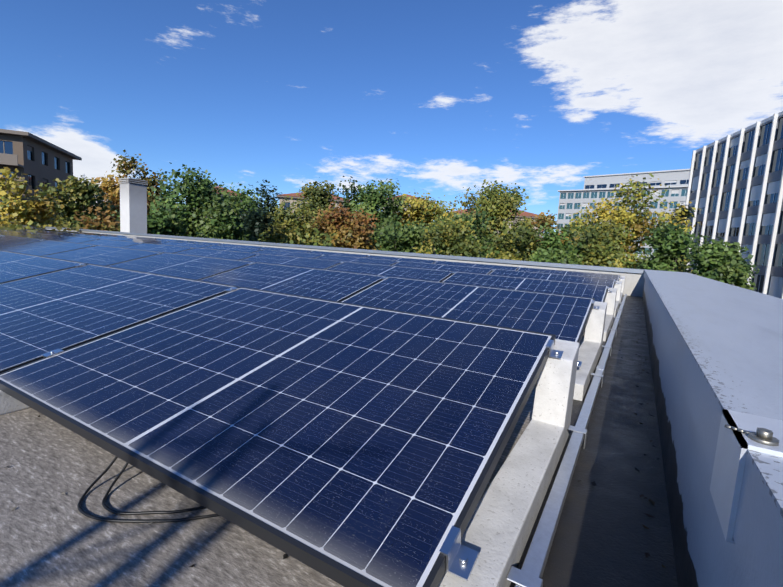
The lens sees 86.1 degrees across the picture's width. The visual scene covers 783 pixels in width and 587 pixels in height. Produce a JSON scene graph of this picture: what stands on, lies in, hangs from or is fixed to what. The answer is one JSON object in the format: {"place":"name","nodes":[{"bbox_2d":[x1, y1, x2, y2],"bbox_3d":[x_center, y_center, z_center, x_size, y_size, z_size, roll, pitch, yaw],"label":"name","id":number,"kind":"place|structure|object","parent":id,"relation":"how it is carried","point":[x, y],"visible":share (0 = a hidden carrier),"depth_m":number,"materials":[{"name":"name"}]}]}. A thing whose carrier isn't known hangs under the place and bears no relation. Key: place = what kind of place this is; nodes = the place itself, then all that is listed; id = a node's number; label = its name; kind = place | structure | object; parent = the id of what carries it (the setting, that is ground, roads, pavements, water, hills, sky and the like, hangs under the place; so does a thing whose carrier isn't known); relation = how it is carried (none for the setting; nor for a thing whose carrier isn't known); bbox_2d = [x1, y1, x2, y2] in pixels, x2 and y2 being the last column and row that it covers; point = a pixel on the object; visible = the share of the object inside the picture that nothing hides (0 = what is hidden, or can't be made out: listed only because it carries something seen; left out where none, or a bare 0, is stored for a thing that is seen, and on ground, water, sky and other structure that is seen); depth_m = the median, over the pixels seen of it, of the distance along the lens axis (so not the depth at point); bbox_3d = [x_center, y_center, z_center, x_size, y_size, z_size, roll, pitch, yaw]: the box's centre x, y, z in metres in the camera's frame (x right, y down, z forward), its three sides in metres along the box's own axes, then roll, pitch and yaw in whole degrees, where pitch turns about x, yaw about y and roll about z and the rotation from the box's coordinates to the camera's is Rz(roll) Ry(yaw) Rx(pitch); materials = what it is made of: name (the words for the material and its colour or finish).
{"place":"outdoors","nodes":[
{"label":"outdoors","id":0,"kind":"place"},
{"bbox_2d":[0,220,37,229],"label":"bush","id":1,"kind":"object","parent":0,"point":[14,226],"depth_m":15.89,"materials":[{"name":"yellow plant"}]},
{"bbox_2d":[214,186,240,194],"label":"roof","id":2,"kind":"structure","parent":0,"point":[228,190],"depth_m":80.10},
{"bbox_2d":[276,195,348,219],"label":"building","id":3,"kind":"structure","parent":0,"point":[281,197],"depth_m":90.55,"materials":[{"name":"brown concrete"}]},
{"bbox_2d":[281,192,349,200],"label":"roof","id":4,"kind":"structure","parent":3,"relation":"on","point":[294,194],"depth_m":91.91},
{"bbox_2d":[0,0,782,233],"label":"sky","id":5,"kind":"structure","parent":0,"point":[440,98],"materials":[{"name":"blue"}]},
{"bbox_2d":[446,213,541,236],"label":"tiled block","id":6,"kind":"structure","parent":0,"point":[520,217],"depth_m":112.78,"materials":[{"name":"orange tile"}]},
{"bbox_2d":[449,209,537,216],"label":"roof","id":7,"kind":"structure","parent":6,"relation":"attached to","point":[525,213],"depth_m":114.57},
{"bbox_2d":[509,295,677,586],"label":"roof gutter","id":8,"kind":"object","parent":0,"point":[603,537],"visible":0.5,"depth_m":1.24,"materials":[{"name":"grey metal"}]},
{"bbox_2d":[5,299,665,567],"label":"roof litter leaves","id":9,"kind":"object","parent":8,"relation":"on","point":[285,555],"visible":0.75,"depth_m":1.20,"materials":[{"name":"brown plant"}]},
{"bbox_2d":[643,269,782,586],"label":"parapet","id":10,"kind":"structure","parent":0,"point":[715,348],"depth_m":0.87,"materials":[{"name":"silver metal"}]},
{"bbox_2d":[710,409,782,543],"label":"metal bracket","id":11,"kind":"object","parent":10,"relation":"on","point":[733,447],"visible":0.88,"depth_m":0.49,"materials":[{"name":"metal"}]},
{"bbox_2d":[725,424,779,445],"bbox_3d":[0.398,0.153,0.464,0.025,0.013,0.048,-3,9,-43],"label":"bolt","id":12,"kind":"object","parent":11,"relation":"on","point":[764,436],"visible":1,"depth_m":0.45,"materials":[{"name":"silver metal"}]},
{"bbox_2d":[683,111,782,298],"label":"office block","id":13,"kind":"structure","parent":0,"point":[735,189],"depth_m":44.09,"materials":[{"name":"white glass"}]},
{"label":"ground","id":14,"kind":"structure","parent":0,"visible":0},
{"bbox_2d":[0,129,81,224],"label":"apartment","id":15,"kind":"structure","parent":14,"relation":"on","point":[43,161],"depth_m":46.62,"materials":[{"name":"paint"}]},
{"bbox_2d":[0,153,24,222],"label":"apartment balconies","id":16,"kind":"structure","parent":15,"relation":"attached to","point":[8,159],"depth_m":42.70,"materials":[{"name":"beige concrete"}]},
{"bbox_2d":[0,167,82,228],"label":"tree","id":17,"kind":"object","parent":14,"relation":"on","point":[23,211],"visible":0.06,"depth_m":19.66,"materials":[{"name":"yellow plant"}]},
{"bbox_2d":[29,175,118,229],"bbox_3d":[-19.875,0.559,26.493,6.378,15.659,5.682,7,8,30],"label":"tree","id":18,"kind":"object","parent":14,"relation":"on","point":[78,195],"visible":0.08,"depth_m":25.02,"materials":[{"name":"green plant"}]},
{"bbox_2d":[50,205,119,231],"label":"tree","id":19,"kind":"object","parent":14,"relation":"on","point":[106,222],"visible":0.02,"depth_m":18.59,"materials":[{"name":"orange plant"}]},
{"bbox_2d":[87,150,175,230],"bbox_3d":[-18.808,-1.080,30.541,6.833,18.074,6.097,-1,8,-35],"label":"tree","id":20,"kind":"object","parent":14,"relation":"on","point":[110,187],"visible":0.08,"depth_m":29.23,"materials":[{"name":"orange plant"}]},
{"bbox_2d":[112,208,188,235],"bbox_3d":[-12.659,2.422,22.271,4.473,13.846,4.365,7,8,30],"label":"bush","id":21,"kind":"object","parent":14,"relation":"on","point":[158,223],"visible":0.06,"depth_m":21.46,"materials":[{"name":"green plant"}]},
{"bbox_2d":[147,161,249,240],"bbox_3d":[-13.347,0.256,27.252,8.272,16.866,8.018,5,7,8],"label":"tree","id":22,"kind":"object","parent":14,"relation":"on","point":[198,192],"visible":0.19,"depth_m":24.84,"materials":[{"name":"green plant"}]},
{"bbox_2d":[196,191,252,240],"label":"tree","id":23,"kind":"object","parent":14,"relation":"on","point":[222,230],"visible":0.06,"depth_m":22.74,"materials":[{"name":"green plant"}]},
{"bbox_2d":[221,182,266,240],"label":"tree","id":24,"kind":"object","parent":14,"relation":"on","point":[243,196],"visible":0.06,"depth_m":31.40,"materials":[{"name":"green plant"}]},
{"bbox_2d":[236,200,280,241],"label":"tree","id":25,"kind":"object","parent":14,"relation":"on","point":[261,224],"visible":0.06,"depth_m":22.29,"materials":[{"name":"green plant"}]},
{"bbox_2d":[248,180,283,240],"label":"tree","id":26,"kind":"object","parent":14,"relation":"on","point":[268,198],"visible":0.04,"depth_m":34.16,"materials":[{"name":"green plant"}]},
{"bbox_2d":[252,195,342,246],"bbox_3d":[-6.513,1.563,26.323,6.160,15.328,6.185,7,8,30],"label":"bush","id":27,"kind":"object","parent":14,"relation":"on","point":[290,227],"visible":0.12,"depth_m":25.14,"materials":[{"name":"green plant"}]},
{"bbox_2d":[293,177,338,242],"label":"tree","id":28,"kind":"object","parent":14,"relation":"on","point":[320,196],"visible":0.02,"depth_m":35.62,"materials":[{"name":"green plant"}]},
{"bbox_2d":[305,202,380,249],"bbox_3d":[-3.725,1.366,29.905,6.668,15.214,6.396,7,8,30],"label":"bush","id":29,"kind":"object","parent":14,"relation":"on","point":[353,232],"visible":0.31,"depth_m":28.21,"materials":[{"name":"orange plant"}]},
{"bbox_2d":[335,176,410,247],"bbox_3d":[-2.234,-1.674,40.339,9.466,18.920,8.517,7,8,30],"label":"tree","id":30,"kind":"object","parent":14,"relation":"on","point":[370,199],"visible":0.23,"depth_m":37.69,"materials":[{"name":"green plant"}]},
{"bbox_2d":[358,214,440,254],"bbox_3d":[0.493,1.821,30.462,7.379,14.706,6.886,7,8,30],"label":"bush","id":31,"kind":"object","parent":14,"relation":"on","point":[400,240],"visible":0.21,"depth_m":28.43,"materials":[{"name":"green plant"}]},
{"bbox_2d":[387,192,467,249],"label":"tree","id":32,"kind":"object","parent":14,"relation":"on","point":[420,210],"visible":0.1,"depth_m":40.10,"materials":[{"name":"yellow plant"}]},
{"bbox_2d":[413,215,484,257],"bbox_3d":[3.321,2.351,27.070,6.087,14.786,6.126,7,8,30],"label":"bush","id":33,"kind":"object","parent":14,"relation":"on","point":[455,242],"visible":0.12,"depth_m":25.86,"materials":[{"name":"green plant"}]},
{"bbox_2d":[424,206,499,258],"bbox_3d":[4.954,1.349,32.118,6.491,15.770,7.127,1,7,-19],"label":"tree","id":34,"kind":"object","parent":14,"relation":"on","point":[482,239],"visible":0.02,"depth_m":30.62,"materials":[{"name":"green plant"}]},
{"bbox_2d":[453,179,542,250],"bbox_3d":[9.988,-1.407,41.953,10.536,19.537,10.228,1,7,-20],"label":"tree","id":35,"kind":"object","parent":14,"relation":"on","point":[502,205],"visible":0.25,"depth_m":38.74,"materials":[{"name":"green plant"}]},
{"bbox_2d":[482,217,543,260],"bbox_3d":[7.932,2.295,28.938,5.904,15.015,5.747,7,8,30],"label":"bush","id":36,"kind":"object","parent":14,"relation":"on","point":[514,247],"visible":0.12,"depth_m":28.29,"materials":[{"name":"green plant"}]},
{"bbox_2d":[531,210,567,244],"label":"tree","id":37,"kind":"object","parent":14,"relation":"on","point":[542,220],"depth_m":32.81,"materials":[{"name":"yellow plant"}]},
{"bbox_2d":[528,222,586,264],"bbox_3d":[9.710,2.863,26.757,4.837,14.624,4.706,7,8,30],"label":"bush","id":38,"kind":"object","parent":14,"relation":"on","point":[556,250],"visible":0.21,"depth_m":25.59,"materials":[{"name":"green plant"}]},
{"bbox_2d":[560,216,591,246],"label":"tree","id":39,"kind":"object","parent":14,"relation":"on","point":[568,230],"depth_m":42.52,"materials":[{"name":"green plant"}]},
{"bbox_2d":[567,219,625,266],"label":"tree","id":40,"kind":"object","parent":14,"relation":"on","point":[598,252],"visible":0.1,"depth_m":25.78,"materials":[{"name":"green plant"}]},
{"bbox_2d":[556,186,687,259],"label":"office","id":41,"kind":"structure","parent":14,"relation":"on","point":[570,201],"depth_m":128.45,"materials":[{"name":"white concrete"}]},
{"bbox_2d":[564,173,701,272],"bbox_3d":[19.346,-0.039,35.291,10.195,19.505,9.970,7,8,30],"label":"tree","id":42,"kind":"object","parent":14,"relation":"on","point":[629,220],"visible":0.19,"depth_m":34.02,"materials":[{"name":"yellow plant"}]},
{"bbox_2d":[583,169,689,188],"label":"office penthouse","id":43,"kind":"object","parent":14,"relation":"on","point":[679,177],"visible":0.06,"depth_m":127.23,"materials":[{"name":"white concrete"}]},
{"bbox_2d":[623,220,702,272],"bbox_3d":[16.873,2.873,27.352,5.062,15.299,4.764,3,7,-6],"label":"tree","id":44,"kind":"object","parent":14,"relation":"on","point":[672,249],"visible":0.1,"depth_m":26.31,"materials":[{"name":"green plant"}]},
{"bbox_2d":[666,203,696,270],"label":"tree","id":45,"kind":"object","parent":14,"relation":"on","point":[687,214],"visible":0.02,"depth_m":37.98,"materials":[{"name":"green plant"}]},
{"bbox_2d":[687,236,758,291],"bbox_3d":[17.964,3.851,24.265,4.135,14.259,4.148,7,8,30],"label":"bush","id":46,"kind":"object","parent":14,"relation":"on","point":[719,261],"visible":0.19,"depth_m":22.82,"materials":[{"name":"green plant"}]},
{"bbox_3d":[-0.329,0.088,3.403,0.140,0.367,1.230,7,8,30],"label":"ballast","id":47,"kind":"object","parent":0,"visible":0},
{"bbox_2d":[340,276,594,343],"bbox_3d":[0.429,0.125,2.972,1.722,0.035,1.134,7,21,30],"label":"solar panel","id":48,"kind":"object","parent":47,"relation":"on","point":[563,317],"visible":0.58,"depth_m":3.02,"materials":[{"name":"blue glass"}]},
{"bbox_3d":[-13.632,-2.100,14.927,0.140,0.367,1.230,7,8,30],"label":"ballast","id":49,"kind":"object","parent":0,"visible":0},
{"bbox_2d":[19,230,47,232],"bbox_3d":[-12.874,-2.064,14.496,1.722,0.035,1.134,7,21,30],"label":"pv module","id":50,"kind":"object","parent":49,"relation":"on","point":[34,231],"visible":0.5,"depth_m":14.80,"materials":[{"name":"blue glass"}]},
{"bbox_3d":[-12.789,-2.219,16.360,0.140,0.367,1.230,7,8,30],"label":"ballast","id":51,"kind":"object","parent":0,"visible":0},
{"bbox_2d":[75,232,98,234],"bbox_3d":[-12.030,-2.183,15.929,1.722,0.035,1.134,7,21,30],"label":"pv module","id":52,"kind":"object","parent":51,"relation":"on","point":[87,233],"visible":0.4,"depth_m":16.29,"materials":[{"name":"blue glass"}]},
{"bbox_3d":[-21.035,4.244,10.247,47.030,11.996,22.650,7,8,30],"label":"building body","id":53,"kind":"object","parent":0,"visible":0},
{"bbox_2d":[0,331,584,586],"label":"roof sheet","id":54,"kind":"object","parent":53,"relation":"on","point":[51,535],"depth_m":0.97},
{"bbox_2d":[0,231,29,235],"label":"solar panel","id":55,"kind":"object","parent":54,"relation":"on","point":[11,233],"visible":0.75,"depth_m":11.53,"materials":[{"name":"blue glass"}]},
{"bbox_2d":[0,390,30,414],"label":"ballast","id":56,"kind":"structure","parent":54,"relation":"on","point":[9,404],"depth_m":1.51,"materials":[{"name":"concrete"}]},
{"bbox_2d":[0,264,238,372],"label":"solar panel","id":57,"kind":"object","parent":56,"relation":"on","point":[64,309],"visible":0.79,"depth_m":2.27,"materials":[{"name":"blue glass"}]},
{"bbox_2d":[0,287,555,586],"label":"solar panel","id":58,"kind":"object","parent":56,"relation":"on","point":[347,444],"visible":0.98,"depth_m":1.19,"materials":[{"name":"blue glass"}]},
{"bbox_2d":[41,349,63,357],"bbox_3d":[-1.349,0.251,1.673,0.044,0.046,0.060,7,21,30],"label":"clamp","id":59,"kind":"object","parent":58,"relation":"attached to","point":[51,353],"visible":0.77,"depth_m":1.66,"materials":[{"name":"silver metal"}]},
{"bbox_2d":[0,236,43,247],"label":"solar panel","id":60,"kind":"object","parent":54,"relation":"on","point":[5,241],"visible":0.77,"depth_m":7.42,"materials":[{"name":"blue glass"}]},
{"bbox_2d":[16,233,62,238],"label":"solar panel","id":61,"kind":"object","parent":54,"relation":"on","point":[38,236],"visible":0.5,"depth_m":10.71,"materials":[{"name":"blue glass"}]},
{"bbox_2d":[0,250,87,282],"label":"solar panel","id":62,"kind":"object","parent":54,"relation":"on","point":[15,266],"visible":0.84,"depth_m":3.34,"materials":[{"name":"blue glass"}]},
{"bbox_2d":[0,240,96,255],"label":"solar panel","id":63,"kind":"object","parent":54,"relation":"on","point":[43,248],"visible":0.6,"depth_m":6.54,"materials":[{"name":"blue glass"}]},
{"bbox_2d":[41,231,72,234],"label":"solar panel","id":64,"kind":"object","parent":54,"relation":"on","point":[56,233],"visible":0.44,"depth_m":13.94,"materials":[{"name":"blue glass"}]},
{"bbox_2d":[53,230,77,232],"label":"solar panel","id":65,"kind":"object","parent":54,"relation":"on","point":[66,231],"visible":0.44,"depth_m":17.18,"materials":[{"name":"blue glass"}]},
{"bbox_2d":[44,236,95,242],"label":"solar panel","id":66,"kind":"object","parent":54,"relation":"on","point":[72,239],"visible":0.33,"depth_m":9.83,"materials":[{"name":"blue glass"}]},
{"bbox_2d":[63,233,98,237],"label":"solar panel","id":67,"kind":"object","parent":54,"relation":"on","point":[82,235],"visible":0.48,"depth_m":13.05,"materials":[{"name":"blue glass"}]},
{"bbox_2d":[42,245,163,265],"bbox_3d":[-4.067,-0.460,5.569,1.722,0.035,1.134,7,21,30],"label":"solar panel","id":68,"kind":"object","parent":54,"relation":"on","point":[102,255],"visible":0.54,"depth_m":5.67,"materials":[{"name":"blue glass"}]},
{"bbox_2d":[81,239,138,247],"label":"solar panel","id":69,"kind":"object","parent":54,"relation":"on","point":[109,243],"visible":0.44,"depth_m":8.97,"materials":[{"name":"blue glass"}]},
{"bbox_2d":[92,236,130,240],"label":"solar panel","id":70,"kind":"object","parent":54,"relation":"on","point":[111,238],"visible":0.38,"depth_m":12.22,"materials":[{"name":"blue glass"}]},
{"bbox_2d":[99,234,123,236],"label":"solar panel","id":71,"kind":"object","parent":54,"relation":"on","point":[111,235],"visible":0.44,"depth_m":15.41,"materials":[{"name":"blue glass"}]},
{"bbox_2d":[119,178,147,233],"bbox_3d":[-11.383,-3.429,18.490,0.802,3.134,0.802,7,8,30],"label":"chimney flue","id":72,"kind":"object","parent":54,"relation":"on","point":[133,205],"visible":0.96,"depth_m":18.19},
{"bbox_2d":[123,236,152,239],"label":"solar panel","id":73,"kind":"object","parent":54,"relation":"on","point":[146,238],"visible":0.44,"depth_m":14.54,"materials":[{"name":"blue glass"}]},
{"bbox_2d":[123,238,169,243],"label":"solar panel","id":74,"kind":"object","parent":54,"relation":"on","point":[145,241],"visible":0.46,"depth_m":11.33,"materials":[{"name":"blue glass"}]},
{"bbox_2d":[77,456,219,522],"bbox_3d":[-0.450,0.480,1.167,0.668,0.102,0.424,4,7,6],"label":"cable","id":75,"kind":"object","parent":54,"relation":"on","point":[81,511],"visible":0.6,"depth_m":1.02,"materials":[{"name":"black rubber"}]},
{"bbox_2d":[121,243,193,252],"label":"solar panel","id":76,"kind":"object","parent":54,"relation":"on","point":[159,248],"visible":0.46,"depth_m":8.10,"materials":[{"name":"blue glass"}]},
{"bbox_2d":[149,238,185,241],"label":"solar panel","id":77,"kind":"object","parent":54,"relation":"on","point":[170,240],"visible":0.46,"depth_m":13.66,"materials":[{"name":"blue glass"}]},
{"bbox_2d":[108,252,250,279],"bbox_3d":[-2.568,-0.265,4.703,1.722,0.035,1.134,7,21,30],"label":"solar panel","id":78,"kind":"object","parent":54,"relation":"on","point":[193,267],"visible":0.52,"depth_m":4.79,"materials":[{"name":"blue glass"}]},
{"bbox_2d":[161,242,209,247],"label":"solar panel","id":79,"kind":"object","parent":54,"relation":"on","point":[186,244],"visible":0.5,"depth_m":10.45,"materials":[{"name":"blue glass"}]},
{"bbox_2d":[182,241,223,244],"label":"solar panel","id":80,"kind":"object","parent":54,"relation":"on","point":[206,243],"visible":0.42,"depth_m":12.78,"materials":[{"name":"blue glass"}]},
{"bbox_2d":[175,248,258,259],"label":"solar panel","id":81,"kind":"object","parent":54,"relation":"on","point":[222,254],"visible":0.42,"depth_m":7.23,"materials":[{"name":"blue glass"}]},
{"bbox_2d":[203,245,260,252],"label":"solar panel","id":82,"kind":"object","parent":54,"relation":"on","point":[237,249],"visible":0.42,"depth_m":9.59,"materials":[{"name":"blue glass"}]},
{"bbox_2d":[218,244,262,248],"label":"solar panel","id":83,"kind":"object","parent":54,"relation":"on","point":[244,246],"visible":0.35,"depth_m":11.92,"materials":[{"name":"blue glass"}]},
{"bbox_2d":[259,247,311,252],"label":"solar panel","id":84,"kind":"object","parent":54,"relation":"on","point":[286,249],"visible":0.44,"depth_m":11.05,"materials":[{"name":"blue glass"}]},
{"bbox_2d":[253,249,323,257],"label":"solar panel","id":85,"kind":"object","parent":54,"relation":"on","point":[292,254],"visible":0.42,"depth_m":8.72,"materials":[{"name":"blue glass"}]},
{"bbox_2d":[240,254,343,268],"bbox_3d":[-1.725,-0.384,6.136,1.722,0.035,1.134,7,21,30],"label":"solar panel","id":86,"kind":"object","parent":54,"relation":"on","point":[296,261],"visible":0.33,"depth_m":6.36,"materials":[{"name":"blue glass"}]},
{"bbox_2d":[200,262,386,301],"bbox_3d":[-1.069,-0.070,3.838,1.722,0.035,1.134,7,21,30],"label":"solar panel","id":87,"kind":"object","parent":54,"relation":"on","point":[333,285],"visible":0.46,"depth_m":3.91,"materials":[{"name":"blue glass"}]},
{"bbox_2d":[308,251,367,257],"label":"solar panel","id":88,"kind":"object","parent":54,"relation":"on","point":[339,254],"visible":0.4,"depth_m":10.20,"materials":[{"name":"blue glass"}]},
{"bbox_2d":[314,255,396,265],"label":"solar panel","id":89,"kind":"object","parent":54,"relation":"on","point":[360,260],"visible":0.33,"depth_m":7.85,"materials":[{"name":"blue glass"}]},
{"bbox_2d":[325,261,454,281],"bbox_3d":[-0.226,-0.189,5.271,1.722,0.035,1.134,7,21,30],"label":"solar panel","id":90,"kind":"object","parent":54,"relation":"on","point":[405,272],"visible":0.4,"depth_m":5.48,"materials":[{"name":"blue glass"}]},
{"bbox_2d":[365,255,436,263],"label":"solar panel","id":91,"kind":"object","parent":54,"relation":"on","point":[402,259],"visible":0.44,"depth_m":9.33,"materials":[{"name":"blue glass"}]},
{"bbox_2d":[391,261,491,273],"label":"solar panel","id":92,"kind":"object","parent":54,"relation":"on","point":[466,269],"visible":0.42,"depth_m":6.98,"materials":[{"name":"blue glass"}]},
{"bbox_2d":[433,261,517,270],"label":"solar panel","id":93,"kind":"object","parent":54,"relation":"on","point":[479,265],"visible":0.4,"depth_m":8.45,"materials":[{"name":"blue glass"}]},
{"bbox_2d":[438,339,579,586],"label":"ballast","id":94,"kind":"structure","parent":54,"relation":"on","point":[497,532],"depth_m":1.09,"materials":[{"name":"concrete"}]},
{"bbox_2d":[439,526,478,580],"bbox_3d":[0.123,0.469,0.758,0.052,0.042,0.060,7,21,30],"label":"panel clamp","id":95,"kind":"object","parent":94,"relation":"on","point":[460,560],"visible":1,"depth_m":0.76,"materials":[{"name":"silver metal"}]},
{"bbox_2d":[546,339,563,358],"bbox_3d":[0.581,0.198,1.489,0.052,0.042,0.060,7,21,30],"label":"panel clamp","id":96,"kind":"object","parent":94,"relation":"on","point":[556,354],"visible":0.98,"depth_m":1.48,"materials":[{"name":"silver metal"}]},
{"bbox_2d":[506,294,626,586],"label":"cable tray","id":97,"kind":"object","parent":54,"relation":"on","point":[530,573],"visible":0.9,"depth_m":1.12,"materials":[{"name":"metal"}]},
{"bbox_2d":[573,301,606,400],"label":"ballast","id":98,"kind":"structure","parent":54,"relation":"on","point":[590,349],"depth_m":2.71,"materials":[{"name":"concrete"}]},
{"bbox_2d":[591,300,599,308],"bbox_3d":[1.424,0.079,2.922,0.052,0.042,0.060,7,21,30],"label":"panel clamp","id":99,"kind":"object","parent":98,"relation":"on","point":[595,307],"visible":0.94,"depth_m":2.92,"materials":[{"name":"silver metal"}]},
{"bbox_2d":[603,288,616,340],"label":"ballast","id":100,"kind":"structure","parent":54,"relation":"on","point":[610,300],"depth_m":4.31,"materials":[{"name":"concrete"}]},
{"bbox_2d":[614,281,621,316],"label":"ballast","id":101,"kind":"structure","parent":54,"relation":"on","point":[618,287],"depth_m":5.75,"materials":[{"name":"concrete"}]},
{"bbox_2d":[619,276,624,302],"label":"ballast","id":102,"kind":"structure","parent":54,"relation":"on","point":[623,283],"depth_m":7.18,"materials":[{"name":"concrete"}]},
{"bbox_3d":[0.514,-0.031,4.836,0.140,0.367,1.230,7,8,30],"label":"ballast","id":103,"kind":"object","parent":54,"relation":"on","visible":0},
{"bbox_2d":[442,272,608,301],"bbox_3d":[1.273,0.006,4.405,1.722,0.035,1.134,7,21,30],"label":"solar panel","id":104,"kind":"object","parent":103,"relation":"on","point":[598,293],"visible":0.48,"depth_m":4.60,"materials":[{"name":"blue glass"}]},
{"bbox_3d":[1.357,-0.150,6.269,0.140,0.367,1.230,7,8,30],"label":"ballast","id":105,"kind":"object","parent":54,"relation":"on","visible":0},
{"bbox_2d":[488,269,615,287],"bbox_3d":[2.116,-0.113,5.838,1.722,0.035,1.134,7,21,30],"label":"solar panel","id":106,"kind":"object","parent":105,"relation":"on","point":[609,282],"visible":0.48,"depth_m":6.11,"materials":[{"name":"blue glass"}]},
{"bbox_3d":[2.201,-0.269,7.702,0.140,0.367,1.230,7,8,30],"label":"ballast","id":107,"kind":"object","parent":54,"relation":"on","visible":0},
{"bbox_2d":[517,267,619,280],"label":"solar panel","id":108,"kind":"object","parent":107,"relation":"on","point":[598,275],"visible":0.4,"depth_m":7.58,"materials":[{"name":"blue glass"}]},
{"bbox_2d":[23,226,644,296],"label":"parapet wall","id":109,"kind":"structure","parent":53,"relation":"on","point":[634,284],"depth_m":9.06,"materials":[{"name":"grey concrete"}]},
{"bbox_2d":[11,224,643,273],"bbox_3d":[-15.281,-3.001,19.258,46.348,0.070,0.370,7,8,30],"label":"parapet coping","id":110,"kind":"object","parent":109,"relation":"on","point":[615,269],"visible":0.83,"depth_m":9.98,"materials":[{"name":"grey metal"}]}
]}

